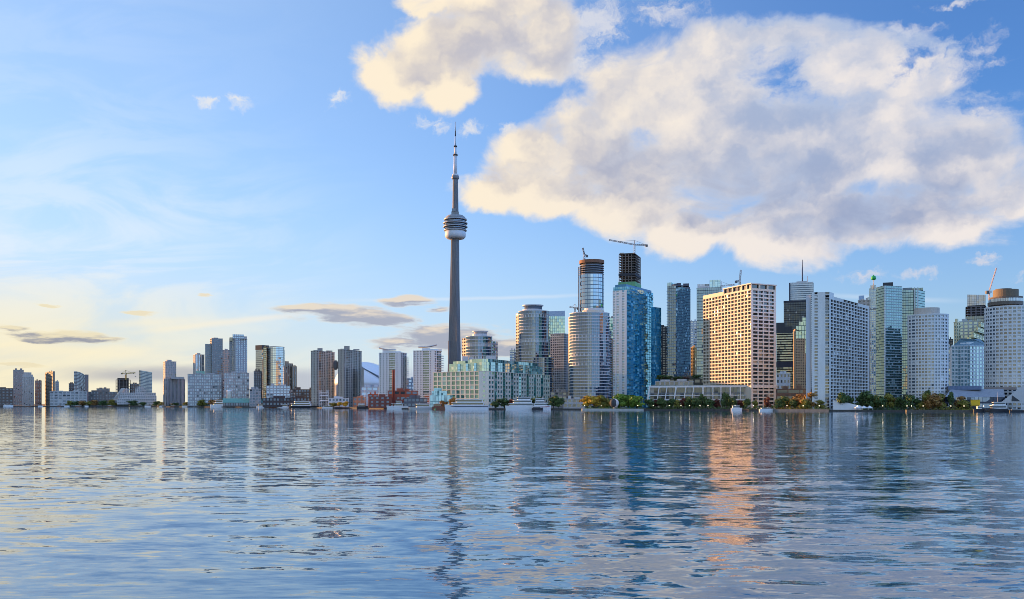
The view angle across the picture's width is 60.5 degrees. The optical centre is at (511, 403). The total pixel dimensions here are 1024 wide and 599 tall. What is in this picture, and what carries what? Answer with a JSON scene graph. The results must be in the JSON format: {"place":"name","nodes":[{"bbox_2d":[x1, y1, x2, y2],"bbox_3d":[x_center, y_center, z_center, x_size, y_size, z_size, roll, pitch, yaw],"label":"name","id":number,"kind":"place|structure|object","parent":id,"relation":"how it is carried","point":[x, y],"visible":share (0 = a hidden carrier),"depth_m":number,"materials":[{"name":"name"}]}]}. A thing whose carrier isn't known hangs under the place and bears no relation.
{"place":"outdoors","nodes":[
{"label":"outdoors","id":0,"kind":"place"},
{"bbox_2d":[0,387,12,405],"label":"harbour shed","id":1,"kind":"structure","parent":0,"point":[6,395],"depth_m":2262.72,"materials":[{"name":"paint"}]},
{"bbox_2d":[13,368,23,405],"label":"apartment block","id":2,"kind":"structure","parent":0,"point":[17,386],"depth_m":2498.82,"materials":[{"name":"paint"}]},
{"bbox_2d":[22,372,33,405],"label":"stepped tower","id":3,"kind":"structure","parent":0,"point":[27,388],"depth_m":2400.61,"materials":[{"name":"paint"}]},
{"bbox_2d":[45,371,54,405],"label":"slab tower","id":4,"kind":"structure","parent":0,"point":[49,381],"depth_m":2434.34,"materials":[{"name":"paint"}]},
{"bbox_2d":[74,371,88,401],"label":"curved roof tower","id":5,"kind":"structure","parent":0,"point":[81,381],"depth_m":2302.23,"materials":[{"name":"grey glass"}]},
{"bbox_2d":[139,370,151,405],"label":"glass block","id":6,"kind":"structure","parent":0,"point":[145,379],"depth_m":2325.27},
{"bbox_2d":[163,360,175,401],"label":"apartment tower","id":7,"kind":"structure","parent":0,"point":[169,368],"depth_m":2007.91,"materials":[{"name":"paint"}]},
{"bbox_2d":[193,353,203,373],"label":"striped tower","id":8,"kind":"structure","parent":0,"point":[198,361],"depth_m":1966.07,"materials":[{"name":"paint"}]},
{"bbox_2d":[205,338,222,399],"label":"condo tower","id":9,"kind":"structure","parent":0,"point":[214,356],"depth_m":1944.96,"materials":[{"name":"paint"}]},
{"bbox_2d":[223,349,228,397],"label":"slim tower","id":10,"kind":"structure","parent":0,"point":[225,360],"depth_m":2020.15,"materials":[{"name":"paint"}]},
{"bbox_2d":[224,371,248,405],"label":"speckled slab","id":11,"kind":"structure","parent":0,"point":[236,383],"depth_m":1860.54,"materials":[{"name":"paint"}]},
{"bbox_2d":[229,334,246,372],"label":"condo tower","id":12,"kind":"structure","parent":0,"point":[238,353],"depth_m":1948.67,"materials":[{"name":"paint"}]},
{"bbox_2d":[267,346,284,385],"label":"rounded glass tower","id":13,"kind":"structure","parent":0,"point":[275,365],"depth_m":1775.47,"materials":[{"name":"glass"}]},
{"bbox_2d":[285,361,292,388],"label":"ochre tower","id":14,"kind":"structure","parent":0,"point":[288,373],"depth_m":1861.05,"materials":[{"name":"paint"}]},
{"bbox_2d":[292,365,296,388],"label":"ochre wing","id":15,"kind":"structure","parent":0,"point":[294,376],"depth_m":1865.00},
{"bbox_2d":[311,348,334,406],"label":"concrete tower","id":16,"kind":"structure","parent":0,"point":[322,375],"depth_m":1576.39,"materials":[{"name":"paint"}]},
{"bbox_2d":[338,346,361,406],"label":"concrete tower","id":17,"kind":"structure","parent":0,"point":[349,372],"depth_m":1578.86,"materials":[{"name":"paint"}]},
{"bbox_2d":[335,362,378,395],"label":"stadium dome","id":18,"kind":"structure","parent":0,"point":[371,374],"depth_m":1863.93,"materials":[{"name":"paint"}]},
{"bbox_2d":[379,347,408,395],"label":"white condo tower","id":19,"kind":"structure","parent":0,"point":[390,360],"depth_m":1378.58,"materials":[{"name":"paint"}]},
{"bbox_2d":[413,344,443,403],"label":"white condo tower","id":20,"kind":"structure","parent":0,"point":[427,363],"depth_m":1347.49,"materials":[{"name":"paint"}]},
{"bbox_2d":[443,122,467,371],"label":"observation tower","id":21,"kind":"structure","parent":0,"point":[455,223],"depth_m":1682.28,"materials":[{"name":"paint"}]},
{"bbox_2d":[34,404,892,409],"bbox_3d":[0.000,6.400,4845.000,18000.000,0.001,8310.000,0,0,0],"label":"ground","id":22,"kind":"structure","parent":0,"point":[564,408],"depth_m":1093.59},
{"bbox_2d":[35,379,41,405],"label":"office block","id":23,"kind":"structure","parent":22,"relation":"on","point":[38,392],"depth_m":2450.33,"materials":[{"name":"paint"}]},
{"bbox_2d":[50,391,86,405],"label":"waterside apartments","id":24,"kind":"structure","parent":22,"relation":"on","point":[62,397],"depth_m":2197.55,"materials":[{"name":"paint"}]},
{"bbox_2d":[89,390,116,405],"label":"rowhouse block","id":25,"kind":"structure","parent":22,"relation":"on","point":[100,396],"depth_m":2350.48,"materials":[{"name":"paint"}]},
{"bbox_2d":[116,378,130,405],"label":"unfinished block","id":26,"kind":"structure","parent":22,"relation":"on","point":[122,383],"depth_m":2403.19,"materials":[{"name":"paint"}]},
{"bbox_2d":[113,386,156,405],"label":"terraced apartments","id":27,"kind":"structure","parent":22,"relation":"on","point":[125,396],"depth_m":2087.95,"materials":[{"name":"paint"}]},
{"bbox_2d":[164,377,184,405],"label":"striped wing","id":28,"kind":"structure","parent":22,"relation":"on","point":[174,389],"depth_m":1986.33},
{"bbox_2d":[188,373,221,405],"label":"speckled slab","id":29,"kind":"structure","parent":22,"relation":"on","point":[206,387],"depth_m":1879.92,"materials":[{"name":"paint"}]},
{"bbox_2d":[223,398,262,406],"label":"ferry shed","id":30,"kind":"structure","parent":22,"relation":"on","point":[244,402],"depth_m":1755.51,"materials":[{"name":"paint"}]},
{"bbox_2d":[249,387,260,406],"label":"corner lowrise","id":31,"kind":"structure","parent":22,"relation":"on","point":[254,397],"depth_m":1760.11,"materials":[{"name":"paint"}]},
{"bbox_2d":[254,369,261,388],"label":"dark annex","id":32,"kind":"object","parent":22,"relation":"on","point":[257,378],"visible":0.6,"depth_m":1799.92,"materials":[{"name":"paint"}]},
{"bbox_2d":[255,345,268,397],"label":"glass slab tower","id":33,"kind":"structure","parent":22,"relation":"on","point":[259,356],"depth_m":1822.45,"materials":[{"name":"glass"}]},
{"bbox_2d":[263,346,266,397],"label":"gold edged fin","id":34,"kind":"object","parent":22,"relation":"on","point":[264,369],"visible":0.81,"depth_m":1770.26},
{"bbox_2d":[266,384,289,397],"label":"pale lowrise","id":35,"kind":"structure","parent":22,"relation":"on","point":[272,390],"depth_m":1690.59,"materials":[{"name":"paint"}]},
{"bbox_2d":[263,396,310,406],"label":"dark terminal","id":36,"kind":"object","parent":22,"relation":"on","point":[276,401],"visible":0.62,"depth_m":1606.12,"materials":[{"name":"paint"}]},
{"bbox_2d":[290,387,310,397],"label":"dark lowrise","id":37,"kind":"structure","parent":22,"relation":"on","point":[299,391],"depth_m":1638.46,"materials":[{"name":"paint"}]},
{"bbox_2d":[328,396,348,406],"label":"white shed","id":38,"kind":"structure","parent":22,"relation":"on","point":[335,399],"depth_m":1490.60,"materials":[{"name":"paint"}]},
{"bbox_2d":[353,396,365,406],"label":"terracotta shed","id":39,"kind":"structure","parent":22,"relation":"on","point":[358,399],"depth_m":1439.76,"materials":[{"name":"brick"}]},
{"bbox_2d":[361,384,378,405],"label":"exhibition hall","id":40,"kind":"structure","parent":22,"relation":"on","point":[366,390],"depth_m":1499.26,"materials":[{"name":"paint"}]},
{"bbox_2d":[369,394,400,407],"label":"brick works","id":41,"kind":"structure","parent":22,"relation":"on","point":[382,401],"depth_m":1224.66,"materials":[{"name":"brick"}]},
{"bbox_2d":[392,370,394,405],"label":"brick chimney","id":42,"kind":"object","parent":22,"relation":"on","point":[393,387],"visible":1,"depth_m":1213.62,"materials":[{"name":"brick"}]},
{"bbox_2d":[388,388,417,405],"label":"brick gallery","id":43,"kind":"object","parent":22,"relation":"on","point":[405,393],"visible":0.29,"depth_m":1262.67,"materials":[{"name":"brick"}]},
{"bbox_2d":[404,395,426,406],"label":"quay pavilion","id":44,"kind":"structure","parent":22,"relation":"on","point":[412,400],"depth_m":1215.18,"materials":[{"name":"paint"}]},
{"bbox_2d":[430,388,452,406],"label":"glass pavilion","id":45,"kind":"structure","parent":22,"relation":"on","point":[438,395],"depth_m":1168.43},
{"bbox_2d":[433,355,549,407],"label":"warehouse block","id":46,"kind":"structure","parent":22,"relation":"on","point":[489,379],"depth_m":1197.17,"materials":[{"name":"paint"}]},
{"bbox_2d":[533,357,553,396],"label":"balconied annex","id":47,"kind":"object","parent":22,"relation":"on","point":[546,364],"visible":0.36,"depth_m":1429.06,"materials":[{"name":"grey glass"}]},
{"bbox_2d":[551,389,567,407],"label":"quay lowrise","id":48,"kind":"structure","parent":22,"relation":"on","point":[563,393],"depth_m":1190.31,"materials":[{"name":"paint"}]},
{"bbox_2d":[563,396,584,407],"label":"quay arcade","id":49,"kind":"object","parent":22,"relation":"on","point":[569,402],"visible":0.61,"depth_m":1100.40,"materials":[{"name":"paint"}]},
{"bbox_2d":[578,259,603,311],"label":"unfinished tower","id":50,"kind":"structure","parent":22,"relation":"on","point":[591,283],"depth_m":1405.80,"materials":[{"name":"blue glass"}]},
{"bbox_2d":[587,395,600,408],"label":"shore tree","id":51,"kind":"object","parent":22,"relation":"on","point":[593,400],"visible":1,"depth_m":1034.62,"materials":[{"name":"yellow plant"}]},
{"bbox_2d":[609,331,611,407],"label":"stacked balconies","id":52,"kind":"structure","parent":22,"relation":"on","point":[610,363],"depth_m":1190.63,"materials":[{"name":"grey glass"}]},
{"bbox_2d":[612,393,626,408],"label":"shore tree","id":53,"kind":"object","parent":22,"relation":"on","point":[620,398],"visible":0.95,"depth_m":1021.21,"materials":[{"name":"green plant"}]},
{"bbox_2d":[618,253,640,287],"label":"concrete tower","id":54,"kind":"structure","parent":22,"relation":"on","point":[630,270],"depth_m":1447.09,"materials":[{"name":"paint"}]},
{"bbox_2d":[627,395,645,408],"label":"shore tree","id":55,"kind":"object","parent":22,"relation":"on","point":[634,400],"visible":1,"depth_m":1010.28,"materials":[{"name":"green plant"}]},
{"bbox_2d":[647,385,746,408],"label":"podium building","id":56,"kind":"structure","parent":22,"relation":"on","point":[680,392],"depth_m":1007.73,"materials":[{"name":"grey glass"}]},
{"bbox_2d":[655,379,693,384],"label":"roof pavilion block","id":57,"kind":"structure","parent":56,"relation":"on","point":[677,382],"depth_m":1091.08,"materials":[{"name":"paint"}]},
{"bbox_2d":[662,376,702,384],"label":"garden deck","id":58,"kind":"structure","parent":56,"relation":"on","point":[698,381],"depth_m":1113.80,"materials":[{"name":"paint"}]},
{"bbox_2d":[646,403,776,408],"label":"shrubbery","id":59,"kind":"object","parent":22,"relation":"on","point":[709,407],"visible":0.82,"depth_m":979.88,"materials":[{"name":"green plant"}]},
{"bbox_2d":[720,392,730,407],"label":"shore tree","id":60,"kind":"object","parent":22,"relation":"on","point":[724,401],"visible":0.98,"depth_m":973.09,"materials":[{"name":"green plant"}]},
{"bbox_2d":[703,283,776,408],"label":"hotel slab","id":61,"kind":"structure","parent":22,"relation":"on","point":[739,334],"depth_m":1001.62,"materials":[{"name":"paint"}]},
{"bbox_2d":[806,292,868,409],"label":"hotel slab","id":62,"kind":"structure","parent":22,"relation":"on","point":[840,344],"depth_m":916.23,"materials":[{"name":"paint"}]},
{"bbox_2d":[836,392,847,402],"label":"shore tree","id":63,"kind":"object","parent":22,"relation":"on","point":[842,397],"visible":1,"depth_m":878.81,"materials":[{"name":"green plant"}]},
{"bbox_2d":[833,400,861,409],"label":"marquee","id":64,"kind":"object","parent":22,"relation":"on","point":[841,406],"visible":0.96,"depth_m":880.71,"materials":[{"name":"paint"}]},
{"bbox_2d":[859,391,874,406],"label":"shore tree","id":65,"kind":"object","parent":22,"relation":"on","point":[866,397],"visible":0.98,"depth_m":878.76,"materials":[{"name":"green plant"}]},
{"bbox_2d":[874,396,887,408],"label":"shore tree","id":66,"kind":"object","parent":22,"relation":"on","point":[881,401],"visible":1,"depth_m":869.64,"materials":[{"name":"green plant"}]},
{"bbox_2d":[861,402,910,409],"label":"shrubbery","id":67,"kind":"object","parent":22,"relation":"on","point":[893,408],"visible":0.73,"depth_m":872.13,"materials":[{"name":"green plant"}]},
{"bbox_2d":[884,393,895,409],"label":"shore tree","id":68,"kind":"object","parent":22,"relation":"on","point":[889,397],"visible":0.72,"depth_m":876.95,"materials":[{"name":"green plant"}]},
{"bbox_2d":[904,394,914,409],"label":"shore tree","id":69,"kind":"object","parent":22,"relation":"on","point":[909,399],"visible":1,"depth_m":855.95,"materials":[{"name":"green plant"}]},
{"bbox_2d":[924,393,942,408],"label":"shore tree","id":70,"kind":"object","parent":22,"relation":"on","point":[933,400],"visible":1,"depth_m":848.94,"materials":[{"name":"brown plant"}]},
{"bbox_2d":[910,403,972,409],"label":"shrubbery","id":71,"kind":"object","parent":22,"relation":"on","point":[939,408],"visible":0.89,"depth_m":850.43,"materials":[{"name":"green plant"}]},
{"bbox_2d":[959,319,977,338],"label":"green grey block","id":72,"kind":"structure","parent":22,"relation":"on","point":[967,328],"depth_m":1151.03,"materials":[{"name":"paint"}]},
{"bbox_2d":[945,386,1016,409],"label":"ferry terminal","id":73,"kind":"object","parent":22,"relation":"on","point":[986,396],"visible":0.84,"depth_m":862.55,"materials":[{"name":"paint"}]},
{"bbox_2d":[462,331,497,359],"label":"round tower","id":74,"kind":"structure","parent":0,"point":[479,345],"depth_m":1486.69,"materials":[{"name":"white glass"}]},
{"bbox_2d":[0,407,1023,598],"bbox_3d":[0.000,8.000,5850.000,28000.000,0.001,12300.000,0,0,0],"label":"water","id":75,"kind":"structure","parent":0,"point":[206,503],"depth_m":69.43,"materials":[{"name":"blue liquid"}]},
{"bbox_2d":[289,401,320,407],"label":"ferry","id":76,"kind":"object","parent":75,"relation":"on","point":[302,404],"visible":0.83,"depth_m":1547.31,"materials":[{"name":"paint"}]},
{"bbox_2d":[444,397,488,409],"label":"cruise boat","id":77,"kind":"object","parent":75,"relation":"on","point":[468,404],"visible":0.92,"depth_m":1104.06,"materials":[{"name":"paint"}]},
{"bbox_2d":[505,397,532,409],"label":"cruise boat","id":78,"kind":"object","parent":75,"relation":"on","point":[522,403],"visible":0.94,"depth_m":1080.34,"materials":[{"name":"paint"}]},
{"bbox_2d":[532,397,550,409],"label":"passenger boat","id":79,"kind":"object","parent":75,"relation":"on","point":[541,403],"visible":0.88,"depth_m":1076.54,"materials":[{"name":"paint"}]},
{"bbox_2d":[773,409,828,410],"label":"stone pier","id":80,"kind":"structure","parent":75,"relation":"in","point":[800,409],"depth_m":890.50,"materials":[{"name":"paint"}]},
{"bbox_2d":[905,410,972,411],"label":"stone revetment","id":81,"kind":"object","parent":75,"relation":"in","point":[938,410],"visible":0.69,"depth_m":829.99,"materials":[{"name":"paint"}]},
{"bbox_2d":[988,402,1007,411],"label":"ferry","id":82,"kind":"object","parent":75,"relation":"on","point":[998,406],"visible":0.84,"depth_m":800.57,"materials":[{"name":"paint"}]},
{"bbox_2d":[0,406,1023,411],"bbox_3d":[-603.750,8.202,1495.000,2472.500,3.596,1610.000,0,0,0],"label":"quay wall","id":83,"kind":"structure","parent":0,"point":[551,409],"depth_m":991.04,"materials":[{"name":"paint"}]},
{"bbox_2d":[516,304,549,362],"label":"round tower","id":84,"kind":"structure","parent":0,"point":[532,330],"depth_m":1463.06,"materials":[{"name":"grey glass"}]},
{"bbox_2d":[549,311,564,356],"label":"slant roof tower","id":85,"kind":"structure","parent":0,"point":[557,321],"depth_m":1760.12,"materials":[{"name":"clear glass"}]},
{"bbox_2d":[550,333,567,391],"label":"two tone tower","id":86,"kind":"structure","parent":0,"point":[559,348],"depth_m":1547.06,"materials":[{"name":"paint"}]},
{"bbox_2d":[568,308,609,407],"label":"round tower","id":87,"kind":"structure","parent":0,"point":[588,351],"depth_m":1151.89,"materials":[{"name":"white glass"}]},
{"bbox_2d":[613,284,660,407],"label":"blue glass tower","id":88,"kind":"structure","parent":0,"point":[636,342],"depth_m":1274.26,"materials":[{"name":"glass"}]},
{"bbox_2d":[661,325,666,377],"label":"narrow dark tower","id":89,"kind":"structure","parent":0,"point":[663,350],"depth_m":1400.13,"materials":[{"name":"glass"}]},
{"bbox_2d":[667,282,689,378],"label":"dark glass tower","id":90,"kind":"structure","parent":0,"point":[678,329],"depth_m":1287.60,"materials":[{"name":"glass"}]},
{"bbox_2d":[690,319,696,375],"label":"pale block","id":91,"kind":"structure","parent":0,"point":[693,332],"depth_m":1700.41,"materials":[{"name":"paint"}]},
{"bbox_2d":[691,345,696,375],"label":"gold strip block","id":92,"kind":"structure","parent":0,"point":[693,360],"depth_m":1452.35,"materials":[{"name":"paint"}]},
{"bbox_2d":[697,280,720,377],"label":"blue dark tower","id":93,"kind":"structure","parent":0,"point":[706,289],"depth_m":1332.61,"materials":[{"name":"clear glass"}]},
{"bbox_2d":[776,371,789,388],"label":"classical block","id":94,"kind":"structure","parent":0,"point":[782,378],"depth_m":1300.36,"materials":[{"name":"paint"}]},
{"bbox_2d":[776,323,792,388],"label":"bronze tower","id":95,"kind":"structure","parent":0,"point":[784,347],"depth_m":1519.76,"materials":[{"name":"brown glass"}]},
{"bbox_2d":[776,385,811,408],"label":"red lit garage","id":96,"kind":"structure","parent":0,"point":[785,391],"depth_m":1032.02,"materials":[{"name":"paint"}]},
{"bbox_2d":[784,300,805,329],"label":"black tower","id":97,"kind":"structure","parent":0,"point":[794,312],"depth_m":1721.06,"materials":[{"name":"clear glass"}]},
{"bbox_2d":[793,318,805,388],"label":"stepped glass tower","id":98,"kind":"structure","parent":0,"point":[799,354],"depth_m":1401.89,"materials":[{"name":"paint"}]},
{"bbox_2d":[789,260,813,388],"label":"white bank tower","id":99,"kind":"structure","parent":0,"point":[800,290],"depth_m":1899.21,"materials":[{"name":"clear glass"}]},
{"bbox_2d":[858,295,870,393],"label":"blue roof block","id":100,"kind":"structure","parent":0,"point":[861,300],"depth_m":1297.28,"materials":[{"name":"paint"}]},
{"bbox_2d":[867,274,875,395],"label":"stepped white tower","id":101,"kind":"structure","parent":0,"point":[872,293],"depth_m":1499.51,"materials":[{"name":"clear glass"}]},
{"bbox_2d":[876,282,902,407],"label":"teal glass tower","id":102,"kind":"structure","parent":0,"point":[889,336],"depth_m":1197.18,"materials":[{"name":"glass"}]},
{"bbox_2d":[902,287,924,398],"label":"teal glass tower","id":103,"kind":"structure","parent":0,"point":[913,298],"depth_m":1214.09,"materials":[{"name":"glass"}]},
{"bbox_2d":[907,307,948,409],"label":"honeycomb tower","id":104,"kind":"structure","parent":0,"point":[927,348],"depth_m":888.37,"materials":[{"name":"paint"}]},
{"bbox_2d":[949,344,952,390],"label":"white strip block","id":105,"kind":"structure","parent":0,"point":[950,366],"depth_m":1060.08,"materials":[{"name":"paint"}]},
{"bbox_2d":[953,319,960,343],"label":"cream block","id":106,"kind":"structure","parent":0,"point":[956,331],"depth_m":1122.08,"materials":[{"name":"paint"}]},
{"bbox_2d":[951,339,983,388],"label":"teal grid block","id":107,"kind":"structure","parent":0,"point":[967,362],"depth_m":982.42,"materials":[{"name":"glass"}]},
{"bbox_2d":[965,295,985,334],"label":"unfinished glass tower","id":108,"kind":"structure","parent":0,"point":[976,306],"depth_m":1301.00,"materials":[{"name":"paint"}]},
{"bbox_2d":[967,322,983,341],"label":"stepped yellow block","id":109,"kind":"structure","parent":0,"point":[979,329],"depth_m":1124.61,"materials":[{"name":"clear glass"}]},
{"bbox_2d":[984,288,1023,409],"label":"honeycomb tower","id":110,"kind":"structure","parent":0,"point":[1004,338],"depth_m":893.26,"materials":[{"name":"paint"}]},
{"bbox_2d":[988,298,1022,302],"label":"crown windows","id":111,"kind":"structure","parent":110,"relation":"in","point":[997,299],"depth_m":895.23,"materials":[{"name":"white glass"}]},
{"bbox_2d":[1002,386,1023,402],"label":"white ramp","id":112,"kind":"structure","parent":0,"point":[1017,396],"depth_m":828.00,"materials":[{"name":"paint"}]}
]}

